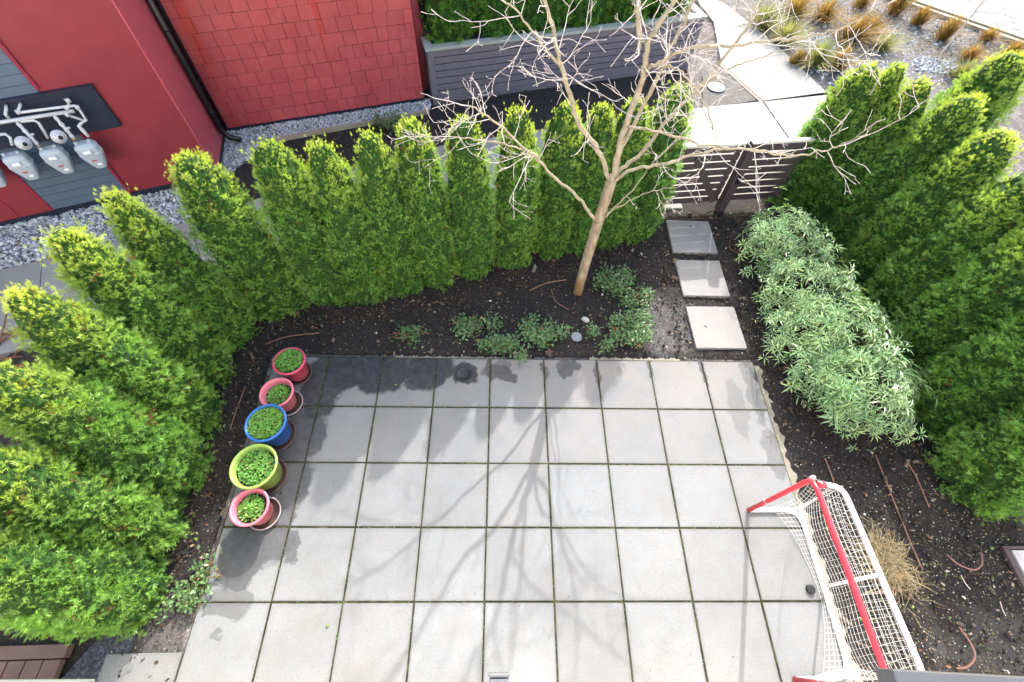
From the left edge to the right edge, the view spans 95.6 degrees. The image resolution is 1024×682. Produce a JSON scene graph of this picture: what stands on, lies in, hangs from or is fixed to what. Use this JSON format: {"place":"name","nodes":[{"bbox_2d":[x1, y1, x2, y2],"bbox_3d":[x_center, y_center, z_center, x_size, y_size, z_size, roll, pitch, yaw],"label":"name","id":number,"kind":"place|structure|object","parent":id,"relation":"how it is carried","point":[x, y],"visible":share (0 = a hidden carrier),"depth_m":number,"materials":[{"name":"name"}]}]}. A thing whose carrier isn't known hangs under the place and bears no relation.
{"place":"outdoors","nodes":[
{"label":"outdoors","id":0,"kind":"place"},
{"bbox_2d":[0,189,191,269],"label":"gravel","id":1,"kind":"structure","parent":0,"point":[12,230],"depth_m":6.22,"materials":[{"name":"gravel"}]},
{"bbox_2d":[221,98,431,174],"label":"gravel","id":2,"kind":"structure","parent":0,"point":[245,134],"depth_m":7.50,"materials":[{"name":"gravel"}]},
{"bbox_2d":[0,0,827,356],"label":"path","id":3,"kind":"structure","parent":0,"point":[800,94],"depth_m":8.09,"materials":[{"name":"concrete"}]},
{"bbox_2d":[702,66,756,106],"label":"gravel patch","id":4,"kind":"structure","parent":3,"relation":"on","point":[709,98],"depth_m":8.41,"materials":[{"name":"gravel"}]},
{"bbox_2d":[0,163,1023,681],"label":"garden soil","id":5,"kind":"structure","parent":0,"point":[568,347],"depth_m":4.99,"materials":[{"name":"soil"}]},
{"bbox_2d":[0,644,74,679],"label":"timber deck","id":6,"kind":"structure","parent":5,"relation":"on","point":[38,669],"depth_m":3.67,"materials":[{"name":"wood"}]},
{"bbox_2d":[0,528,175,645],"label":"cedar tree","id":7,"kind":"object","parent":5,"relation":"on","point":[47,586],"visible":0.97,"depth_m":3.24,"materials":[{"name":"green plant"}]},
{"bbox_2d":[0,441,196,559],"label":"cedar tree","id":8,"kind":"object","parent":5,"relation":"on","point":[42,494],"visible":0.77,"depth_m":3.29,"materials":[{"name":"green plant"}]},
{"bbox_2d":[0,357,215,506],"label":"cedar tree","id":9,"kind":"object","parent":5,"relation":"on","point":[85,422],"visible":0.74,"depth_m":3.46,"materials":[{"name":"green plant"}]},
{"bbox_2d":[0,279,227,440],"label":"cedar tree","id":10,"kind":"object","parent":5,"relation":"on","point":[75,337],"visible":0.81,"depth_m":3.62,"materials":[{"name":"green plant"}]},
{"bbox_2d":[23,217,236,392],"bbox_3d":[-3.370,-0.204,4.299,0.842,2.255,0.794,-11,59,-8],"label":"cedar tree","id":11,"kind":"object","parent":5,"relation":"on","point":[114,285],"visible":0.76,"depth_m":3.94,"materials":[{"name":"green plant"}]},
{"bbox_2d":[93,184,260,348],"bbox_3d":[-3.259,-0.629,4.602,0.774,2.201,0.741,26,61,14],"label":"cedar tree","id":12,"kind":"object","parent":5,"relation":"on","point":[150,238],"visible":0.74,"depth_m":4.30,"materials":[{"name":"green plant"}]},
{"bbox_2d":[153,545,223,624],"bbox_3d":[-2.733,2.127,3.988,0.397,0.129,0.670,20,59,10],"label":"plant","id":13,"kind":"object","parent":5,"relation":"on","point":[187,601],"visible":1,"depth_m":3.98,"materials":[{"name":"green plant"}]},
{"bbox_2d":[163,146,310,322],"bbox_3d":[-2.826,-1.003,4.838,0.907,2.222,0.889,40,65,21],"label":"cedar tree","id":14,"kind":"object","parent":5,"relation":"on","point":[235,235],"visible":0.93,"depth_m":4.54,"materials":[{"name":"green plant"}]},
{"bbox_2d":[239,134,357,306],"bbox_3d":[-2.166,-1.165,4.949,0.801,2.242,0.790,29,62,16],"label":"cedar tree","id":15,"kind":"object","parent":5,"relation":"on","point":[282,186],"visible":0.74,"depth_m":4.55,"materials":[{"name":"green plant"}]},
{"bbox_2d":[295,133,391,304],"bbox_3d":[-1.727,-1.158,4.975,0.763,2.216,0.710,4,58,1],"label":"cedar tree","id":16,"kind":"object","parent":5,"relation":"on","point":[338,202],"visible":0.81,"depth_m":4.65,"materials":[{"name":"green plant"}]},
{"bbox_2d":[349,124,422,298],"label":"cedar tree","id":17,"kind":"object","parent":5,"relation":"on","point":[376,172],"visible":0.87,"depth_m":4.70,"materials":[{"name":"green plant"}]},
{"bbox_2d":[388,320,429,348],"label":"plant","id":18,"kind":"object","parent":5,"relation":"on","point":[404,334],"visible":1,"depth_m":5.42,"materials":[{"name":"green plant"}]},
{"bbox_2d":[392,113,459,292],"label":"cedar tree","id":19,"kind":"object","parent":5,"relation":"on","point":[431,220],"visible":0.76,"depth_m":4.78,"materials":[{"name":"green plant"}]},
{"bbox_2d":[448,311,491,344],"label":"plant","id":20,"kind":"object","parent":5,"relation":"on","point":[466,324],"visible":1,"depth_m":5.49,"materials":[{"name":"green plant"}]},
{"bbox_2d":[442,114,498,280],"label":"cedar tree","id":21,"kind":"object","parent":5,"relation":"on","point":[470,203],"visible":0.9,"depth_m":4.95,"materials":[{"name":"green plant"}]},
{"bbox_2d":[473,313,531,367],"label":"plant","id":22,"kind":"object","parent":5,"relation":"on","point":[505,343],"visible":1,"depth_m":5.35,"materials":[{"name":"green plant"}]},
{"bbox_2d":[491,99,543,269],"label":"cedar tree","id":23,"kind":"object","parent":5,"relation":"on","point":[515,233],"visible":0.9,"depth_m":5.12,"materials":[{"name":"green plant"}]},
{"bbox_2d":[515,312,578,350],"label":"plant","id":24,"kind":"object","parent":5,"relation":"on","point":[543,337],"visible":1,"depth_m":5.44,"materials":[{"name":"green plant"}]},
{"bbox_2d":[530,93,584,260],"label":"cedar tree","id":25,"kind":"object","parent":5,"relation":"on","point":[560,161],"visible":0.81,"depth_m":5.17,"materials":[{"name":"green plant"}]},
{"bbox_2d":[95,90,1023,681],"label":"mulch chips","id":26,"kind":"object","parent":5,"relation":"on","point":[911,626],"visible":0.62,"depth_m":4.92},
{"bbox_2d":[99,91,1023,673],"bbox_3d":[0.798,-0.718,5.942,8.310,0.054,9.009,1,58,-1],"label":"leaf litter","id":27,"kind":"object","parent":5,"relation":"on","point":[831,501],"visible":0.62,"depth_m":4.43,"materials":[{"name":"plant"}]},
{"bbox_2d":[100,91,1023,681],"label":"bark pieces","id":28,"kind":"object","parent":5,"relation":"on","point":[784,423],"visible":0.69,"depth_m":4.96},
{"bbox_2d":[564,100,616,257],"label":"cedar tree","id":29,"kind":"object","parent":5,"relation":"on","point":[590,188],"visible":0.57,"depth_m":5.18,"materials":[{"name":"green plant"}]},
{"bbox_2d":[592,262,639,301],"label":"plant","id":30,"kind":"object","parent":5,"relation":"on","point":[617,285],"visible":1,"depth_m":5.87,"materials":[{"name":"green plant"}]},
{"bbox_2d":[581,303,655,354],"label":"plant","id":31,"kind":"object","parent":5,"relation":"on","point":[634,333],"visible":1,"depth_m":5.49,"materials":[{"name":"green plant"}]},
{"bbox_2d":[596,96,654,249],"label":"cedar tree","id":32,"kind":"object","parent":5,"relation":"on","point":[615,220],"visible":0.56,"depth_m":5.37,"materials":[{"name":"green plant"}]},
{"bbox_2d":[618,282,659,311],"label":"plant","id":33,"kind":"object","parent":5,"relation":"on","point":[639,296],"visible":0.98,"depth_m":5.78,"materials":[{"name":"green plant"}]},
{"bbox_2d":[619,80,694,244],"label":"cedar tree","id":34,"kind":"object","parent":5,"relation":"on","point":[647,214],"visible":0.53,"depth_m":5.41,"materials":[{"name":"green plant"}]},
{"bbox_2d":[388,0,928,295],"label":"bare tree","id":35,"kind":"object","parent":5,"relation":"on","point":[600,216],"visible":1,"depth_m":3.70,"materials":[{"name":"grey plant"}]},
{"bbox_2d":[665,220,717,254],"bbox_3d":[2.492,-1.442,6.468,0.610,0.060,0.610,2,58,-1],"label":"stepping stone","id":36,"kind":"object","parent":5,"relation":"on","point":[694,239],"visible":1,"depth_m":6.43,"materials":[{"name":"concrete"}]},
{"bbox_2d":[675,260,729,297],"bbox_3d":[2.474,-0.812,6.070,0.600,0.060,0.600,1,58,-1],"label":"stepping stone","id":37,"kind":"object","parent":5,"relation":"on","point":[702,278],"visible":0.98,"depth_m":6.03,"materials":[{"name":"concrete"}]},
{"bbox_2d":[685,306,746,349],"bbox_3d":[2.476,-0.159,5.663,0.610,0.060,0.610,1,58,-2],"label":"stepping stone","id":38,"kind":"object","parent":5,"relation":"on","point":[722,330],"visible":1,"depth_m":5.62,"materials":[{"name":"concrete"}]},
{"bbox_2d":[736,186,840,287],"bbox_3d":[3.449,-1.324,5.884,1.243,0.956,1.272,1,58,-1],"label":"leafy shrub","id":39,"kind":"object","parent":5,"relation":"on","point":[766,254],"visible":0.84,"depth_m":5.71,"materials":[{"name":"green plant"}]},
{"bbox_2d":[750,232,882,333],"bbox_3d":[3.500,-0.668,5.463,1.297,0.976,1.371,-13,59,-10],"label":"leafy shrub","id":40,"kind":"object","parent":5,"relation":"on","point":[792,292],"visible":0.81,"depth_m":5.39,"materials":[{"name":"green plant"}]},
{"bbox_2d":[765,59,886,209],"bbox_3d":[4.121,-2.683,6.196,0.774,2.093,0.817,-4,58,-4],"label":"cedar tree","id":41,"kind":"object","parent":5,"relation":"on","point":[854,95],"visible":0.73,"depth_m":5.86,"materials":[{"name":"green plant"}]},
{"bbox_2d":[754,284,903,393],"bbox_3d":[3.624,-0.051,5.111,1.643,0.924,1.402,-28,63,-18],"label":"leafy shrub","id":42,"kind":"object","parent":5,"relation":"on","point":[845,335],"visible":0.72,"depth_m":5.00,"materials":[{"name":"green plant"}]},
{"bbox_2d":[797,61,908,208],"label":"cedar tree","id":43,"kind":"object","parent":5,"relation":"on","point":[890,81],"visible":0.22,"depth_m":5.47,"materials":[{"name":"green plant"}]},
{"bbox_2d":[781,333,938,452],"bbox_3d":[3.669,0.487,4.806,1.539,0.871,1.260,1,58,-1],"label":"leafy shrub","id":44,"kind":"object","parent":5,"relation":"on","point":[850,402],"visible":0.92,"depth_m":4.69,"materials":[{"name":"green plant"}]},
{"bbox_2d":[800,74,939,227],"bbox_3d":[4.538,-2.318,5.967,0.756,2.117,0.773,28,61,15],"label":"cedar tree","id":45,"kind":"object","parent":5,"relation":"on","point":[826,201],"visible":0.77,"depth_m":5.68,"materials":[{"name":"green plant"}]},
{"bbox_2d":[842,514,942,632],"bbox_3d":[3.437,1.980,4.197,0.881,0.265,0.844,23,60,12],"label":"dry tuft","id":46,"kind":"object","parent":5,"relation":"on","point":[888,565],"visible":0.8,"depth_m":4.23,"materials":[{"name":"plant"}]},
{"bbox_2d":[821,87,990,251],"bbox_3d":[4.768,-1.985,5.690,0.945,2.246,0.890,-37,66,-22],"label":"cedar tree","id":47,"kind":"object","parent":5,"relation":"on","point":[938,132],"visible":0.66,"depth_m":5.27,"materials":[{"name":"green plant"}]},
{"bbox_2d":[839,126,1023,287],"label":"cedar tree","id":48,"kind":"object","parent":5,"relation":"on","point":[969,167],"visible":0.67,"depth_m":5.05,"materials":[{"name":"green plant"}]},
{"bbox_2d":[855,171,1023,328],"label":"cedar tree","id":49,"kind":"object","parent":5,"relation":"on","point":[991,215],"visible":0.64,"depth_m":4.79,"materials":[{"name":"green plant"}]},
{"bbox_2d":[878,228,1023,378],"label":"cedar tree","id":50,"kind":"object","parent":5,"relation":"on","point":[977,299],"visible":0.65,"depth_m":4.56,"materials":[{"name":"green plant"}]},
{"bbox_2d":[901,309,1023,441],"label":"cedar tree","id":51,"kind":"object","parent":5,"relation":"on","point":[986,379],"visible":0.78,"depth_m":4.47,"materials":[{"name":"green plant"}]},
{"bbox_2d":[923,396,1023,524],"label":"cedar tree","id":52,"kind":"object","parent":5,"relation":"on","point":[982,469],"visible":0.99,"depth_m":4.32,"materials":[{"name":"green plant"}]},
{"bbox_2d":[925,44,1023,142],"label":"cedar tree","id":53,"kind":"object","parent":5,"relation":"on","point":[999,79],"visible":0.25,"depth_m":5.48,"materials":[{"name":"green plant"}]},
{"bbox_2d":[0,0,1023,651],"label":"ground","id":54,"kind":"structure","parent":0,"point":[1016,118],"depth_m":9.33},
{"bbox_2d":[62,625,137,681],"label":"dark gravel strip","id":55,"kind":"object","parent":54,"relation":"on","point":[88,663],"visible":0.55,"depth_m":3.77,"materials":[{"name":"gravel"}]},
{"bbox_2d":[97,652,183,681],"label":"edge paver","id":56,"kind":"object","parent":54,"relation":"on","point":[136,670],"visible":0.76,"depth_m":3.72,"materials":[{"name":"concrete"}]},
{"bbox_2d":[0,0,431,225],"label":"red building","id":57,"kind":"structure","parent":54,"relation":"on","point":[149,87],"depth_m":6.24,"materials":[{"name":"paint"}]},
{"bbox_2d":[1,150,40,179],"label":"gas meter","id":58,"kind":"object","parent":57,"relation":"attached to","point":[22,164],"visible":1,"depth_m":5.52,"materials":[{"name":"grey metal"}]},
{"bbox_2d":[0,98,89,149],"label":"gas manifold","id":59,"kind":"object","parent":57,"relation":"attached to","point":[25,143],"visible":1,"depth_m":5.37,"materials":[{"name":"grey paint"}]},
{"bbox_2d":[38,144,74,173],"bbox_3d":[-5.550,-2.222,5.678,0.250,0.360,0.185,-19,60,-13],"label":"gas meter","id":60,"kind":"object","parent":57,"relation":"attached to","point":[57,157],"visible":1,"depth_m":5.61,"materials":[{"name":"grey metal"}]},
{"bbox_2d":[73,138,106,167],"bbox_3d":[-5.224,-2.326,5.774,0.250,0.360,0.185,-19,60,-13],"label":"gas meter","id":61,"kind":"object","parent":57,"relation":"attached to","point":[90,151],"visible":1,"depth_m":5.70,"materials":[{"name":"grey metal"}]},
{"bbox_2d":[254,109,429,145],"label":"gravel kerb","id":62,"kind":"structure","parent":54,"relation":"on","point":[336,128],"depth_m":7.50,"materials":[{"name":"concrete"}]},
{"bbox_2d":[233,70,695,201],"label":"border soil","id":63,"kind":"structure","parent":54,"relation":"on","point":[623,87],"depth_m":7.95,"materials":[{"name":"soil"}]},
{"bbox_2d":[369,106,405,134],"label":"plant","id":64,"kind":"object","parent":63,"relation":"on","point":[388,125],"visible":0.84,"depth_m":7.51,"materials":[{"name":"green plant"}]},
{"bbox_2d":[0,668,1023,681],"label":"house","id":65,"kind":"structure","parent":54,"relation":"on","point":[892,675],"depth_m":1.68,"materials":[{"name":"grey metal"}]},
{"bbox_2d":[420,1,707,104],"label":"raised planter","id":66,"kind":"object","parent":54,"relation":"on","point":[449,66],"visible":0.69,"depth_m":7.96,"materials":[{"name":"grey paint"}]},
{"bbox_2d":[415,0,479,44],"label":"cedar tree","id":67,"kind":"object","parent":66,"relation":"in","point":[442,30],"visible":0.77,"depth_m":7.18,"materials":[{"name":"green plant"}]},
{"bbox_2d":[469,0,525,38],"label":"cedar tree","id":68,"kind":"object","parent":66,"relation":"in","point":[498,27],"visible":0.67,"depth_m":7.35,"materials":[{"name":"green plant"}]},
{"bbox_2d":[517,0,571,32],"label":"cedar tree","id":69,"kind":"object","parent":66,"relation":"in","point":[534,18],"visible":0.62,"depth_m":7.53,"materials":[{"name":"green plant"}]},
{"bbox_2d":[560,0,612,34],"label":"cedar tree","id":70,"kind":"object","parent":66,"relation":"in","point":[577,17],"visible":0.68,"depth_m":7.68,"materials":[{"name":"green plant"}]},
{"bbox_2d":[604,0,653,22],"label":"cedar tree","id":71,"kind":"object","parent":66,"relation":"in","point":[624,9],"visible":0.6,"depth_m":7.84,"materials":[{"name":"green plant"}]},
{"bbox_2d":[643,0,690,28],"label":"cedar tree","id":72,"kind":"object","parent":66,"relation":"in","point":[652,8],"visible":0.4,"depth_m":8.01,"materials":[{"name":"green plant"}]},
{"bbox_2d":[719,0,810,32],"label":"grass tuft","id":73,"kind":"object","parent":54,"relation":"on","point":[766,25],"visible":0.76,"depth_m":9.69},
{"bbox_2d":[715,137,815,212],"bbox_3d":[3.913,-2.285,6.438,1.890,1.190,0.195,-5,58,-5],"label":"slatted fence","id":74,"kind":"object","parent":54,"relation":"on","point":[734,187],"visible":0.59,"depth_m":6.31,"materials":[{"name":"wood"}]},
{"bbox_2d":[664,141,746,203],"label":"garden gate","id":75,"kind":"structure","parent":74,"relation":"attached to","point":[711,192],"depth_m":6.23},
{"bbox_2d":[743,11,823,47],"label":"grass tuft","id":76,"kind":"object","parent":54,"relation":"on","point":[787,31],"visible":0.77,"depth_m":9.35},
{"bbox_2d":[776,0,828,24],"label":"grass tuft","id":77,"kind":"object","parent":54,"relation":"on","point":[799,6],"visible":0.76,"depth_m":9.78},
{"bbox_2d":[781,32,860,72],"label":"grass tuft","id":78,"kind":"object","parent":54,"relation":"on","point":[818,61],"visible":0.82,"depth_m":8.91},
{"bbox_2d":[800,0,859,27],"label":"grass tuft","id":79,"kind":"object","parent":54,"relation":"on","point":[825,10],"visible":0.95,"depth_m":9.95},
{"bbox_2d":[823,38,866,72],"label":"grass tuft","id":80,"kind":"object","parent":54,"relation":"on","point":[838,66],"visible":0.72,"depth_m":8.81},
{"bbox_2d":[690,0,1023,71],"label":"dead grass","id":81,"kind":"structure","parent":54,"relation":"on","point":[918,44],"depth_m":9.69,"materials":[{"name":"plant"}]},
{"bbox_2d":[816,4,905,52],"bbox_3d":[6.784,-6.371,9.397,1.891,0.575,1.779,-21,61,-14],"label":"grass tuft","id":82,"kind":"object","parent":54,"relation":"on","point":[861,23],"visible":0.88,"depth_m":9.40,"materials":[{"name":"plant"}]},
{"bbox_2d":[853,24,914,53],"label":"grass tuft","id":83,"kind":"object","parent":54,"relation":"on","point":[886,46],"visible":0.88,"depth_m":9.37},
{"bbox_2d":[782,0,1015,92],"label":"bed stones","id":84,"kind":"object","parent":54,"relation":"on","point":[884,62],"visible":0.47,"depth_m":9.63,"materials":[{"name":"gravel"}]},
{"bbox_2d":[906,3,947,26],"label":"grass tuft","id":85,"kind":"object","parent":54,"relation":"on","point":[923,17],"visible":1,"depth_m":9.96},
{"bbox_2d":[911,56,956,73],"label":"bed stones","id":86,"kind":"object","parent":54,"relation":"on","point":[933,68],"visible":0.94,"depth_m":9.22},
{"bbox_2d":[928,12,977,41],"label":"grass tuft","id":87,"kind":"object","parent":54,"relation":"on","point":[948,31],"visible":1,"depth_m":9.63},
{"bbox_2d":[890,0,1023,43],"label":"kerb","id":88,"kind":"structure","parent":54,"relation":"on","point":[978,28],"depth_m":10.12,"materials":[{"name":"concrete"}]},
{"bbox_2d":[954,38,999,62],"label":"grass tuft","id":89,"kind":"object","parent":54,"relation":"on","point":[972,53],"visible":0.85,"depth_m":9.24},
{"bbox_2d":[999,546,1023,592],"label":"neighbour patio","id":90,"kind":"structure","parent":54,"relation":"on","point":[1014,555],"depth_m":4.32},
{"bbox_2d":[175,355,862,681],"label":"patio","id":91,"kind":"structure","parent":0,"point":[506,560],"depth_m":4.31,"materials":[{"name":"concrete"}]},
{"bbox_2d":[250,497,280,530],"bbox_3d":[-2.317,1.617,4.348,0.305,0.034,0.305,1,58,-1],"label":"plant saucer","id":92,"kind":"object","parent":91,"relation":"on","point":[274,518],"visible":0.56,"depth_m":4.33,"materials":[{"name":"white plastic"}]},
{"bbox_2d":[229,488,273,526],"bbox_3d":[-2.344,1.542,4.237,0.340,0.260,0.340,1,58,-1],"label":"flower pot","id":93,"kind":"object","parent":92,"relation":"on","point":[266,514],"visible":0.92,"depth_m":4.17,"materials":[{"name":"pink plastic"}]},
{"bbox_2d":[237,493,264,521],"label":"potted plant","id":94,"kind":"object","parent":93,"relation":"in","point":[248,505],"visible":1,"depth_m":4.15,"materials":[{"name":"green plant"}]},
{"bbox_2d":[264,458,287,494],"bbox_3d":[-2.385,1.322,4.531,0.380,0.034,0.380,1,58,-1],"label":"plant saucer","id":95,"kind":"object","parent":91,"relation":"on","point":[281,482],"visible":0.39,"depth_m":4.52,"materials":[{"name":"brown plastic"}]},
{"bbox_2d":[229,444,281,489],"bbox_3d":[-2.381,1.231,4.395,0.424,0.320,0.424,1,58,-1],"label":"flower pot","id":96,"kind":"object","parent":95,"relation":"on","point":[272,480],"visible":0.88,"depth_m":4.32,"materials":[{"name":"plastic"}]},
{"bbox_2d":[237,449,274,485],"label":"potted plant","id":97,"kind":"object","parent":96,"relation":"on","point":[258,465],"visible":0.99,"depth_m":4.28,"materials":[{"name":"green plant"}]},
{"bbox_2d":[261,419,295,450],"bbox_3d":[-2.390,0.965,4.755,0.352,0.034,0.352,1,58,-1],"label":"plant saucer","id":98,"kind":"object","parent":91,"relation":"on","point":[289,441],"visible":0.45,"depth_m":4.72,"materials":[{"name":"brown plastic"}]},
{"bbox_2d":[244,404,291,445],"bbox_3d":[-2.385,0.871,4.614,0.392,0.330,0.392,1,58,-1],"label":"flower pot","id":99,"kind":"object","parent":98,"relation":"on","point":[282,436],"visible":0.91,"depth_m":4.52,"materials":[{"name":"blue ceramic"}]},
{"bbox_2d":[246,406,283,439],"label":"potted plant","id":100,"kind":"object","parent":99,"relation":"on","point":[262,423],"visible":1,"depth_m":4.46,"materials":[{"name":"green plant"}]},
{"bbox_2d":[286,390,302,415],"bbox_3d":[-2.378,0.665,4.943,0.305,0.034,0.305,1,58,-1],"label":"plant saucer","id":101,"kind":"object","parent":91,"relation":"on","point":[296,408],"visible":0.44,"depth_m":4.94,"materials":[{"name":"white plastic"}]},
{"bbox_2d":[259,378,296,411],"bbox_3d":[-2.404,0.589,4.832,0.340,0.260,0.340,1,58,-1],"label":"flower pot","id":102,"kind":"object","parent":101,"relation":"on","point":[289,404],"visible":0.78,"depth_m":4.78,"materials":[{"name":"pink plastic"}]},
{"bbox_2d":[283,362,311,385],"bbox_3d":[-2.364,0.361,5.134,0.305,0.034,0.305,1,58,-1],"label":"plant saucer","id":103,"kind":"object","parent":91,"relation":"on","point":[305,380],"visible":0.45,"depth_m":5.10,"materials":[{"name":"brown plastic"}]},
{"bbox_2d":[272,347,308,381],"bbox_3d":[-2.360,0.280,5.015,0.340,0.280,0.340,1,58,-1],"label":"flower pot","id":104,"kind":"object","parent":103,"relation":"on","point":[300,373],"visible":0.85,"depth_m":4.93,"materials":[{"name":"pink plastic"}]},
{"bbox_2d":[273,348,302,372],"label":"potted plant","id":105,"kind":"object","parent":104,"relation":"in","point":[284,356],"visible":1,"depth_m":4.88,"materials":[{"name":"green plant"}]},
{"bbox_2d":[191,361,853,679],"bbox_3d":[0.065,1.613,4.447,5.542,0.019,3.275,1,58,-1],"label":"joint moss","id":106,"kind":"object","parent":91,"relation":"on","point":[487,523],"visible":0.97,"depth_m":4.33,"materials":[{"name":"green plant"}]},
{"bbox_2d":[746,475,924,681],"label":"hockey goal","id":107,"kind":"object","parent":91,"relation":"on","point":[851,580],"visible":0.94,"depth_m":3.47,"materials":[{"name":"metal"}]},
{"bbox_2d":[923,0,1023,34],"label":"road","id":108,"kind":"structure","parent":0,"point":[1014,10],"depth_m":10.55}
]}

